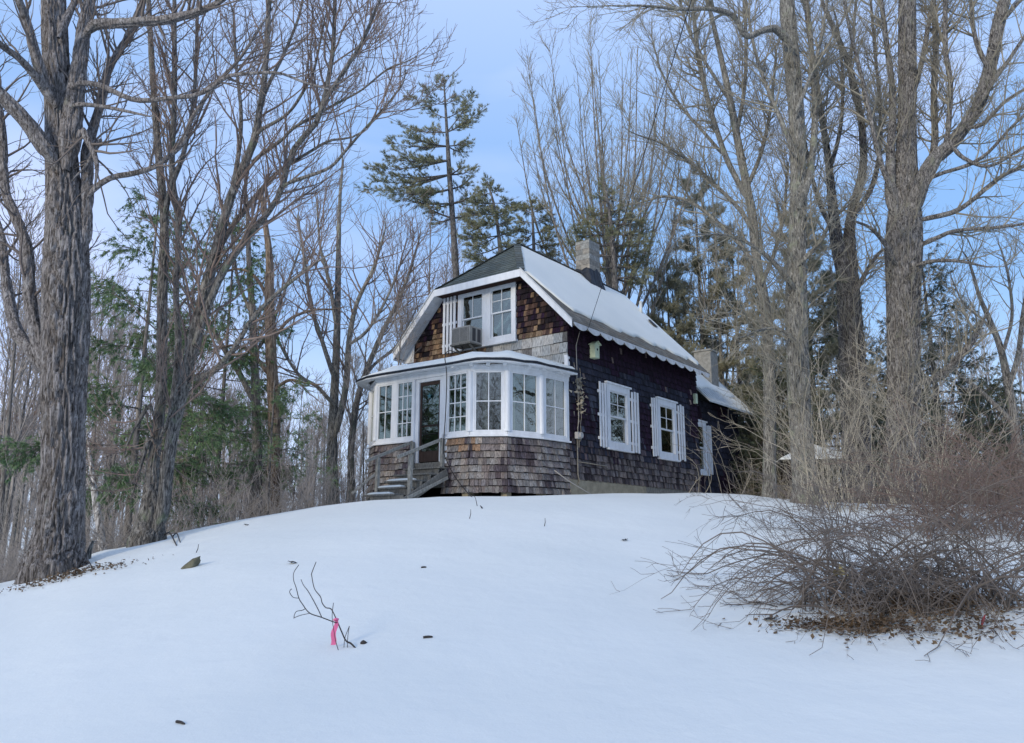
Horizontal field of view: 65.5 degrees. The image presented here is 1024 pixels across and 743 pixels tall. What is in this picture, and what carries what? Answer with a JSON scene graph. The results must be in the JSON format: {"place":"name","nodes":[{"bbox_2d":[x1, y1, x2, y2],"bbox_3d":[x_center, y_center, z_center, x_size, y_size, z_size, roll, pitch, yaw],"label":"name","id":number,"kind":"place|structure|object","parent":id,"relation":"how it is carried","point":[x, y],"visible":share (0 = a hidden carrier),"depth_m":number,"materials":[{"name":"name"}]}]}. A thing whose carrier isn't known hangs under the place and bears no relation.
{"place":"outdoors","nodes":[
{"label":"outdoors","id":0,"kind":"place"},
{"bbox_2d":[0,472,1023,742],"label":"snow ground","id":1,"kind":"structure","parent":0,"point":[556,628],"depth_m":7.23,"materials":[{"name":"snow"}]},
{"bbox_2d":[0,294,39,480],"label":"forest tree","id":2,"kind":"object","parent":1,"relation":"on","point":[24,323],"visible":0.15,"depth_m":38.46,"materials":[{"name":"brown plant"}]},
{"bbox_2d":[0,281,40,539],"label":"forest tree","id":3,"kind":"object","parent":1,"relation":"on","point":[7,486],"visible":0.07,"depth_m":41.20,"materials":[{"name":"brown plant"}]},
{"bbox_2d":[1,366,39,550],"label":"forest tree","id":4,"kind":"object","parent":1,"relation":"on","point":[29,512],"visible":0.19,"depth_m":45.27,"materials":[{"name":"brown plant"}]},
{"bbox_2d":[0,292,40,479],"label":"forest tree","id":5,"kind":"object","parent":1,"relation":"on","point":[5,367],"visible":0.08,"depth_m":54.90,"materials":[{"name":"brown plant"}]},
{"bbox_2d":[0,239,41,476],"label":"forest tree","id":6,"kind":"object","parent":1,"relation":"on","point":[6,384],"visible":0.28,"depth_m":34.94,"materials":[{"name":"brown plant"}]},
{"bbox_2d":[1,296,40,576],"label":"forest tree","id":7,"kind":"object","parent":1,"relation":"on","point":[21,499],"visible":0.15,"depth_m":43.42,"materials":[{"name":"brown plant"}]},
{"bbox_2d":[0,243,42,578],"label":"forest tree","id":8,"kind":"object","parent":1,"relation":"on","point":[20,424],"visible":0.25,"depth_m":31.57,"materials":[{"name":"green plant"}]},
{"bbox_2d":[0,161,44,540],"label":"forest tree","id":9,"kind":"object","parent":1,"relation":"on","point":[6,433],"visible":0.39,"depth_m":25.59,"materials":[{"name":"grey plant"}]},
{"bbox_2d":[2,244,91,573],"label":"forest tree","id":10,"kind":"object","parent":1,"relation":"on","point":[14,529],"visible":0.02,"depth_m":50.67,"materials":[{"name":"brown plant"}]},
{"bbox_2d":[0,302,106,512],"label":"forest tree","id":11,"kind":"object","parent":1,"relation":"on","point":[34,465],"visible":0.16,"depth_m":26.45,"materials":[{"name":"brown plant"}]},
{"bbox_2d":[13,290,137,468],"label":"forest tree","id":12,"kind":"object","parent":1,"relation":"on","point":[94,357],"visible":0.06,"depth_m":42.91,"materials":[{"name":"brown plant"}]},
{"bbox_2d":[13,259,143,485],"bbox_3d":[-17.249,2.232,31.501,3.374,14.444,4.592,-7,-14,32],"label":"forest tree","id":13,"kind":"object","parent":1,"relation":"on","point":[107,271],"visible":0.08,"depth_m":32.31,"materials":[{"name":"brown plant"}]},
{"bbox_2d":[0,555,163,592],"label":"leaf litter","id":14,"kind":"object","parent":1,"relation":"on","point":[67,573],"visible":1,"depth_m":11.59,"materials":[{"name":"brown plant"}]},
{"bbox_2d":[86,419,111,551],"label":"birch tree","id":15,"kind":"object","parent":1,"relation":"on","point":[94,494],"visible":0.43,"depth_m":18.86,"materials":[{"name":"white plant"}]},
{"bbox_2d":[85,249,134,551],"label":"forest tree","id":16,"kind":"object","parent":1,"relation":"on","point":[99,361],"visible":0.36,"depth_m":31.37,"materials":[{"name":"brown plant"}]},
{"bbox_2d":[86,325,136,549],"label":"forest tree","id":17,"kind":"object","parent":1,"relation":"on","point":[112,392],"visible":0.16,"depth_m":40.57,"materials":[{"name":"brown plant"}]},
{"bbox_2d":[87,308,141,517],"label":"forest tree","id":18,"kind":"object","parent":1,"relation":"on","point":[116,367],"visible":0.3,"depth_m":34.22,"materials":[{"name":"brown plant"}]},
{"bbox_2d":[85,277,146,526],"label":"forest tree","id":19,"kind":"object","parent":1,"relation":"on","point":[95,461],"visible":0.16,"depth_m":50.58,"materials":[{"name":"brown plant"}]},
{"bbox_2d":[87,299,153,534],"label":"forest tree","id":20,"kind":"object","parent":1,"relation":"on","point":[123,390],"visible":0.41,"depth_m":30.60,"materials":[{"name":"brown plant"}]},
{"bbox_2d":[110,339,154,517],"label":"forest tree","id":21,"kind":"object","parent":1,"relation":"on","point":[129,401],"visible":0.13,"depth_m":31.31,"materials":[{"name":"brown plant"}]},
{"bbox_2d":[0,183,269,546],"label":"hemlock tree","id":22,"kind":"object","parent":1,"relation":"on","point":[145,364],"visible":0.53,"depth_m":20.67,"materials":[{"name":"green plant"}]},
{"bbox_2d":[0,0,389,584],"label":"maple tree","id":23,"kind":"object","parent":1,"relation":"on","point":[54,346],"visible":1,"depth_m":14.33,"materials":[{"name":"grey plant"}]},
{"bbox_2d":[173,362,222,530],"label":"forest tree","id":24,"kind":"object","parent":1,"relation":"on","point":[182,494],"visible":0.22,"depth_m":25.42,"materials":[{"name":"brown plant"}]},
{"bbox_2d":[0,362,399,550],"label":"distant woods","id":25,"kind":"object","parent":1,"relation":"on","point":[28,490],"visible":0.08,"depth_m":71.82,"materials":[{"name":"plant"}]},
{"bbox_2d":[177,353,222,520],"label":"forest tree","id":26,"kind":"object","parent":1,"relation":"on","point":[190,491],"visible":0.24,"depth_m":24.38,"materials":[{"name":"brown plant"}]},
{"bbox_2d":[0,420,400,582],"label":"undergrowth","id":27,"kind":"object","parent":1,"relation":"on","point":[13,562],"visible":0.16,"depth_m":19.79,"materials":[{"name":"plant"}]},
{"bbox_2d":[198,355,228,517],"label":"forest tree","id":28,"kind":"object","parent":1,"relation":"on","point":[210,421],"visible":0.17,"depth_m":36.51,"materials":[{"name":"brown plant"}]},
{"bbox_2d":[128,206,304,518],"bbox_3d":[-9.221,0.468,25.272,5.549,12.120,5.624,0,-12,0],"label":"hemlock tree","id":29,"kind":"object","parent":1,"relation":"on","point":[246,363],"visible":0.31,"depth_m":25.45,"materials":[{"name":"green plant"}]},
{"bbox_2d":[205,376,244,517],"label":"forest tree","id":30,"kind":"object","parent":1,"relation":"on","point":[231,404],"visible":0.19,"depth_m":32.11,"materials":[{"name":"brown plant"}]},
{"bbox_2d":[118,180,338,517],"bbox_3d":[-8.580,-1.002,25.280,5.180,12.002,6.070,0,-12,0],"label":"forest tree","id":31,"kind":"object","parent":1,"relation":"on","point":[250,309],"visible":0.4,"depth_m":25.24,"materials":[{"name":"brown plant"}]},
{"bbox_2d":[219,390,251,517],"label":"forest tree","id":32,"kind":"object","parent":1,"relation":"on","point":[237,443],"visible":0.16,"depth_m":30.31,"materials":[{"name":"brown plant"}]},
{"bbox_2d":[221,387,260,519],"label":"forest tree","id":33,"kind":"object","parent":1,"relation":"on","point":[244,466],"visible":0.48,"depth_m":24.27,"materials":[{"name":"brown plant"}]},
{"bbox_2d":[86,0,466,547],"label":"maple clump","id":34,"kind":"object","parent":1,"relation":"on","point":[152,516],"visible":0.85,"depth_m":16.01,"materials":[{"name":"grey plant"}]},
{"bbox_2d":[188,194,364,514],"bbox_3d":[-7.835,-0.761,25.188,5.872,11.269,4.108,0,-12,0],"label":"pine tree","id":35,"kind":"object","parent":1,"relation":"on","point":[270,371],"visible":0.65,"depth_m":24.46,"materials":[{"name":"brown plant"}]},
{"bbox_2d":[214,370,342,515],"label":"hemlock tree","id":36,"kind":"object","parent":1,"relation":"on","point":[282,407],"visible":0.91,"depth_m":22.12,"materials":[{"name":"green plant"}]},
{"bbox_2d":[264,361,326,509],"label":"forest tree","id":37,"kind":"object","parent":1,"relation":"on","point":[291,477],"visible":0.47,"depth_m":25.09,"materials":[{"name":"brown plant"}]},
{"bbox_2d":[296,400,327,506],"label":"forest tree","id":38,"kind":"object","parent":1,"relation":"on","point":[323,445],"visible":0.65,"depth_m":32.18,"materials":[{"name":"brown plant"}]},
{"bbox_2d":[303,401,339,503],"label":"forest tree","id":39,"kind":"object","parent":1,"relation":"on","point":[322,422],"visible":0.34,"depth_m":39.95,"materials":[{"name":"brown plant"}]},
{"bbox_2d":[291,365,351,490],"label":"forest tree","id":40,"kind":"object","parent":1,"relation":"on","point":[319,432],"visible":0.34,"depth_m":49.27,"materials":[{"name":"brown plant"}]},
{"bbox_2d":[289,562,355,649],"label":"sapling","id":41,"kind":"object","parent":1,"relation":"on","point":[332,621],"visible":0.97,"depth_m":6.94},
{"bbox_2d":[323,415,354,503],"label":"forest tree","id":42,"kind":"object","parent":1,"relation":"on","point":[341,483],"visible":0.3,"depth_m":33.97,"materials":[{"name":"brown plant"}]},
{"bbox_2d":[218,134,460,504],"bbox_3d":[-6.025,-1.900,28.282,8.345,13.988,5.900,0,-12,0],"label":"maple tree","id":43,"kind":"object","parent":1,"relation":"on","point":[334,423],"visible":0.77,"depth_m":27.92,"materials":[{"name":"brown plant"}]},
{"bbox_2d":[332,328,376,502],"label":"forest tree","id":44,"kind":"object","parent":1,"relation":"on","point":[353,371],"visible":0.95,"depth_m":25.65,"materials":[{"name":"grey plant"}]},
{"bbox_2d":[347,371,368,499],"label":"forest tree","id":45,"kind":"object","parent":1,"relation":"on","point":[360,422],"visible":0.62,"depth_m":27.52,"materials":[{"name":"brown plant"}]},
{"bbox_2d":[354,414,367,501],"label":"forest tree","id":46,"kind":"object","parent":1,"relation":"on","point":[361,451],"visible":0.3,"depth_m":46.15,"materials":[{"name":"grey plant"}]},
{"bbox_2d":[361,304,397,394],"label":"forest tree","id":47,"kind":"object","parent":1,"relation":"on","point":[380,358],"visible":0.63,"depth_m":25.84,"materials":[{"name":"brown plant"}]},
{"bbox_2d":[379,284,428,369],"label":"forest tree","id":48,"kind":"object","parent":1,"relation":"on","point":[401,317],"visible":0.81,"depth_m":26.24,"materials":[{"name":"grey plant"}]},
{"bbox_2d":[353,70,489,277],"bbox_3d":[-4.422,-4.336,37.586,6.746,22.349,4.154,0,-12,0],"label":"white pine","id":49,"kind":"object","parent":1,"relation":"on","point":[412,190],"visible":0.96,"depth_m":38.76,"materials":[{"name":"green plant"}]},
{"bbox_2d":[380,185,482,364],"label":"aspen tree","id":50,"kind":"object","parent":1,"relation":"on","point":[446,278],"visible":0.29,"depth_m":45.81,"materials":[{"name":"brown plant"}]},
{"bbox_2d":[456,170,522,266],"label":"white pine","id":51,"kind":"object","parent":1,"relation":"on","point":[491,208],"visible":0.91,"depth_m":36.11,"materials":[{"name":"green plant"}]},
{"bbox_2d":[505,194,563,259],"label":"white pine","id":52,"kind":"object","parent":1,"relation":"on","point":[525,207],"visible":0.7,"depth_m":40.46,"materials":[{"name":"green plant"}]},
{"bbox_2d":[351,239,752,508],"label":"house","id":53,"kind":"structure","parent":1,"relation":"on","point":[493,415],"depth_m":24.66,"materials":[{"name":"brown wood"}]},
{"bbox_2d":[370,389,373,443],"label":"porch window","id":54,"kind":"structure","parent":53,"relation":"in","point":[372,396],"depth_m":24.65,"materials":[{"name":"white paint"}]},
{"bbox_2d":[377,384,392,440],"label":"porch window","id":55,"kind":"structure","parent":53,"relation":"in","point":[384,424],"depth_m":23.74,"materials":[{"name":"glass"}]},
{"bbox_2d":[396,380,412,438],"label":"porch window","id":56,"kind":"structure","parent":53,"relation":"in","point":[404,389],"depth_m":23.26,"materials":[{"name":"glass"}]},
{"bbox_2d":[419,380,439,462],"bbox_3d":[-2.340,1.412,22.611,0.798,2.293,0.105,-9,-15,36],"label":"door","id":57,"kind":"structure","parent":53,"relation":"in","point":[430,391],"depth_m":22.65,"materials":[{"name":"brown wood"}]},
{"bbox_2d":[447,372,466,433],"bbox_3d":[-1.494,0.867,22.036,0.710,1.670,0.070,-9,-15,36],"label":"porch window","id":58,"kind":"structure","parent":53,"relation":"in","point":[457,382],"depth_m":22.05,"materials":[{"name":"white paint"}]},
{"bbox_2d":[450,325,481,354],"bbox_3d":[-1.452,-0.899,25.576,0.840,0.981,0.703,-9,-15,36],"label":"air conditioner","id":59,"kind":"object","parent":53,"relation":"attached to","point":[467,337],"visible":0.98,"depth_m":25.38,"materials":[{"name":"grey metal"}]},
{"bbox_2d":[458,289,485,343],"bbox_3d":[-1.288,-1.748,26.092,1.220,1.950,0.115,-9,-15,36],"label":"window","id":60,"kind":"structure","parent":53,"relation":"in","point":[472,305],"depth_m":26.13,"materials":[{"name":"white paint"}]},
{"bbox_2d":[474,371,502,430],"bbox_3d":[-0.637,0.806,21.743,0.766,1.670,0.070,-1,-12,4],"label":"porch window","id":61,"kind":"structure","parent":53,"relation":"in","point":[476,372],"depth_m":21.73,"materials":[{"name":"white paint"}]},
{"bbox_2d":[481,401,500,429],"bbox_3d":[-0.508,1.968,24.678,1.128,2.080,0.061,-9,-15,36],"label":"inner door","id":62,"kind":"structure","parent":53,"relation":"in","point":[494,407],"depth_m":24.82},
{"bbox_2d":[486,282,516,343],"bbox_3d":[-0.331,-1.894,25.380,1.178,1.950,0.115,-9,-15,36],"label":"window","id":63,"kind":"structure","parent":53,"relation":"in","point":[501,319],"depth_m":25.39,"materials":[{"name":"white paint"}]},
{"bbox_2d":[512,371,537,433],"bbox_3d":[0.337,0.865,22.027,0.896,1.670,0.070,8,-14,-34],"label":"porch window","id":64,"kind":"structure","parent":53,"relation":"in","point":[536,376],"depth_m":22.10,"materials":[{"name":"white paint"}]},
{"bbox_2d":[545,376,565,437],"bbox_3d":[1.225,1.025,22.802,0.070,1.670,0.930,-10,-15,41],"label":"porch window","id":65,"kind":"structure","parent":53,"relation":"in","point":[555,404],"depth_m":22.82,"materials":[{"name":"glass"}]},
{"bbox_2d":[568,365,587,440],"bbox_3d":[1.998,0.989,23.493,0.321,2.514,0.960,-9,-15,36],"label":"dry vine","id":66,"kind":"object","parent":53,"relation":"attached to","point":[579,385],"visible":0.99,"depth_m":23.56,"materials":[{"name":"brown plant"}]},
{"bbox_2d":[588,341,601,358],"bbox_3d":[2.568,-0.671,24.604,0.260,0.540,0.360,-9,-15,36],"label":"nest box","id":67,"kind":"object","parent":53,"relation":"attached to","point":[594,349],"visible":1,"depth_m":24.52,"materials":[{"name":"green paint"}]},
{"bbox_2d":[604,381,633,452],"bbox_3d":[3.408,1.474,25.459,0.171,2.155,1.600,-9,-15,36],"label":"window","id":68,"kind":"structure","parent":53,"relation":"in","point":[617,395],"depth_m":25.51,"materials":[{"name":"white paint"}]},
{"bbox_2d":[655,396,680,461],"bbox_3d":[5.493,2.059,28.145,0.171,2.175,1.600,-9,-15,36],"label":"window","id":69,"kind":"structure","parent":53,"relation":"in","point":[666,408],"depth_m":28.22,"materials":[{"name":"white paint"}]},
{"bbox_2d":[698,419,709,475],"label":"window","id":70,"kind":"structure","parent":53,"relation":"in","point":[702,424],"depth_m":31.31,"materials":[{"name":"white paint"}]},
{"bbox_2d":[507,0,710,318],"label":"aspen tree","id":71,"kind":"object","parent":1,"relation":"on","point":[672,234],"visible":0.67,"depth_m":39.74,"materials":[{"name":"grey plant"}]},
{"bbox_2d":[559,175,660,291],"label":"white pine","id":72,"kind":"object","parent":1,"relation":"on","point":[581,231],"visible":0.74,"depth_m":37.00,"materials":[{"name":"green plant"}]},
{"bbox_2d":[644,255,703,405],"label":"white pine","id":73,"kind":"object","parent":1,"relation":"on","point":[684,326],"visible":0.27,"depth_m":39.93,"materials":[{"name":"green plant"}]},
{"bbox_2d":[620,193,736,349],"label":"tree","id":74,"kind":"object","parent":1,"relation":"on","point":[696,307],"visible":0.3,"depth_m":41.10,"materials":[{"name":"brown plant"}]},
{"bbox_2d":[517,0,908,505],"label":"maple tree","id":75,"kind":"object","parent":1,"relation":"on","point":[795,275],"visible":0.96,"depth_m":21.18,"materials":[{"name":"grey plant"}]},
{"bbox_2d":[674,411,756,494],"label":"climbing shoots","id":76,"kind":"object","parent":1,"relation":"on","point":[719,464],"visible":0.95,"depth_m":30.08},
{"bbox_2d":[658,130,776,407],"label":"aspen tree","id":77,"kind":"object","parent":1,"relation":"on","point":[722,380],"visible":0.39,"depth_m":41.32,"materials":[{"name":"brown plant"}]},
{"bbox_2d":[591,0,846,497],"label":"maple tree","id":78,"kind":"object","parent":1,"relation":"on","point":[699,57],"visible":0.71,"depth_m":24.37,"materials":[{"name":"grey plant"}]},
{"bbox_2d":[663,164,786,434],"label":"white pine","id":79,"kind":"object","parent":1,"relation":"on","point":[733,362],"visible":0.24,"depth_m":42.20,"materials":[{"name":"green plant"}]},
{"bbox_2d":[697,220,785,450],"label":"white pine","id":80,"kind":"object","parent":1,"relation":"on","point":[746,360],"visible":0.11,"depth_m":43.16,"materials":[{"name":"green plant"}]},
{"bbox_2d":[726,376,788,490],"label":"spruce tree","id":81,"kind":"object","parent":1,"relation":"on","point":[736,390],"visible":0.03,"depth_m":38.06,"materials":[{"name":"green plant"}]},
{"bbox_2d":[728,349,830,498],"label":"spruce tree","id":82,"kind":"object","parent":1,"relation":"on","point":[755,445],"visible":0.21,"depth_m":33.79,"materials":[{"name":"green plant"}]},
{"bbox_2d":[733,199,882,448],"bbox_3d":[13.177,-0.706,35.172,6.537,14.387,6.157,-9,-14,36],"label":"white pine","id":83,"kind":"object","parent":1,"relation":"on","point":[829,348],"visible":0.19,"depth_m":34.62,"materials":[{"name":"green plant"}]},
{"bbox_2d":[776,445,841,502],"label":"shed","id":84,"kind":"structure","parent":1,"relation":"on","point":[787,464],"depth_m":31.12,"materials":[{"name":"grey wood"}]},
{"bbox_2d":[609,351,1023,660],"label":"arching bush","id":85,"kind":"object","parent":1,"relation":"on","point":[912,581],"visible":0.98,"depth_m":8.30,"materials":[{"name":"brown plant"}]},
{"bbox_2d":[704,350,943,509],"bbox_3d":[6.933,1.359,18.265,4.315,3.662,4.677,0,-12,0],"label":"tan thicket","id":86,"kind":"object","parent":1,"relation":"on","point":[805,461],"visible":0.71,"depth_m":17.95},
{"bbox_2d":[679,410,1022,558],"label":"arching bush","id":87,"kind":"object","parent":1,"relation":"on","point":[805,507],"visible":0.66,"depth_m":12.96,"materials":[{"name":"brown plant"}]},
{"bbox_2d":[722,608,980,639],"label":"leaf litter","id":88,"kind":"object","parent":1,"relation":"on","point":[876,625],"visible":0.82,"depth_m":7.77,"materials":[{"name":"brown plant"}]},
{"bbox_2d":[779,266,926,495],"bbox_3d":[14.074,0.739,33.276,6.053,11.382,6.967,0,-12,0],"label":"spruce tree","id":89,"kind":"object","parent":1,"relation":"on","point":[821,340],"visible":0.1,"depth_m":33.16,"materials":[{"name":"green plant"}]},
{"bbox_2d":[769,0,954,503],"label":"maple tree","id":90,"kind":"object","parent":1,"relation":"on","point":[849,311],"visible":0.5,"depth_m":24.20,"materials":[{"name":"grey plant"}]},
{"bbox_2d":[708,294,1023,513],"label":"tan thicket","id":91,"kind":"object","parent":1,"relation":"on","point":[881,430],"visible":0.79,"depth_m":17.43,"materials":[{"name":"plant"}]},
{"bbox_2d":[729,417,1023,503],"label":"undergrowth","id":92,"kind":"object","parent":1,"relation":"on","point":[790,482],"visible":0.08,"depth_m":27.28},
{"bbox_2d":[763,581,1023,634],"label":"leaf litter","id":93,"kind":"object","parent":1,"relation":"on","point":[893,600],"visible":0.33,"depth_m":8.25,"materials":[{"name":"brown plant"}]},
{"bbox_2d":[777,393,1023,540],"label":"red brush","id":94,"kind":"object","parent":1,"relation":"on","point":[979,496],"visible":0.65,"depth_m":13.19,"materials":[{"name":"brown plant"}]},
{"bbox_2d":[793,0,1023,504],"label":"maple tree","id":95,"kind":"object","parent":1,"relation":"on","point":[903,243],"visible":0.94,"depth_m":21.62,"materials":[{"name":"grey plant"}]},
{"bbox_2d":[795,607,1023,647],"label":"leaf litter","id":96,"kind":"object","parent":1,"relation":"on","point":[944,629],"visible":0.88,"depth_m":7.50,"materials":[{"name":"brown plant"}]},
{"bbox_2d":[869,354,972,501],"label":"spruce tree","id":97,"kind":"object","parent":1,"relation":"on","point":[881,374],"visible":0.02,"depth_m":33.88,"materials":[{"name":"green plant"}]},
{"bbox_2d":[827,373,1023,512],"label":"red brush","id":98,"kind":"object","parent":1,"relation":"on","point":[1007,459],"visible":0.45,"depth_m":16.50,"materials":[{"name":"brown plant"}]},
{"bbox_2d":[830,244,1023,504],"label":"spruce tree","id":99,"kind":"object","parent":1,"relation":"on","point":[939,287],"visible":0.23,"depth_m":29.99,"materials":[{"name":"green plant"}]},
{"bbox_2d":[922,204,1023,491],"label":"maple tree","id":100,"kind":"object","parent":1,"relation":"on","point":[1007,373],"visible":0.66,"depth_m":28.05,"materials":[{"name":"grey plant"}]},
{"bbox_2d":[966,302,1007,469],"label":"forest tree","id":101,"kind":"object","parent":1,"relation":"on","point":[981,371],"visible":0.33,"depth_m":59.38,"materials":[{"name":"green plant"}]},
{"bbox_2d":[952,362,1023,502],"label":"spruce tree","id":102,"kind":"object","parent":1,"relation":"on","point":[993,414],"visible":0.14,"depth_m":36.02,"materials":[{"name":"green plant"}]},
{"bbox_2d":[984,304,1023,417],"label":"forest tree","id":103,"kind":"object","parent":1,"relation":"on","point":[1022,361],"visible":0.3,"depth_m":52.94,"materials":[{"name":"brown plant"}]},
{"bbox_2d":[993,329,1023,431],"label":"forest tree","id":104,"kind":"object","parent":1,"relation":"on","point":[1021,375],"visible":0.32,"depth_m":52.87,"materials":[{"name":"grey plant"}]},
{"bbox_2d":[0,0,1023,497],"label":"sky","id":105,"kind":"structure","parent":0,"point":[490,32],"materials":[{"name":"blue"}]},
{"bbox_2d":[588,0,691,327],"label":"power line","id":106,"kind":"object","parent":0,"point":[646,146],"visible":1,"depth_m":15.20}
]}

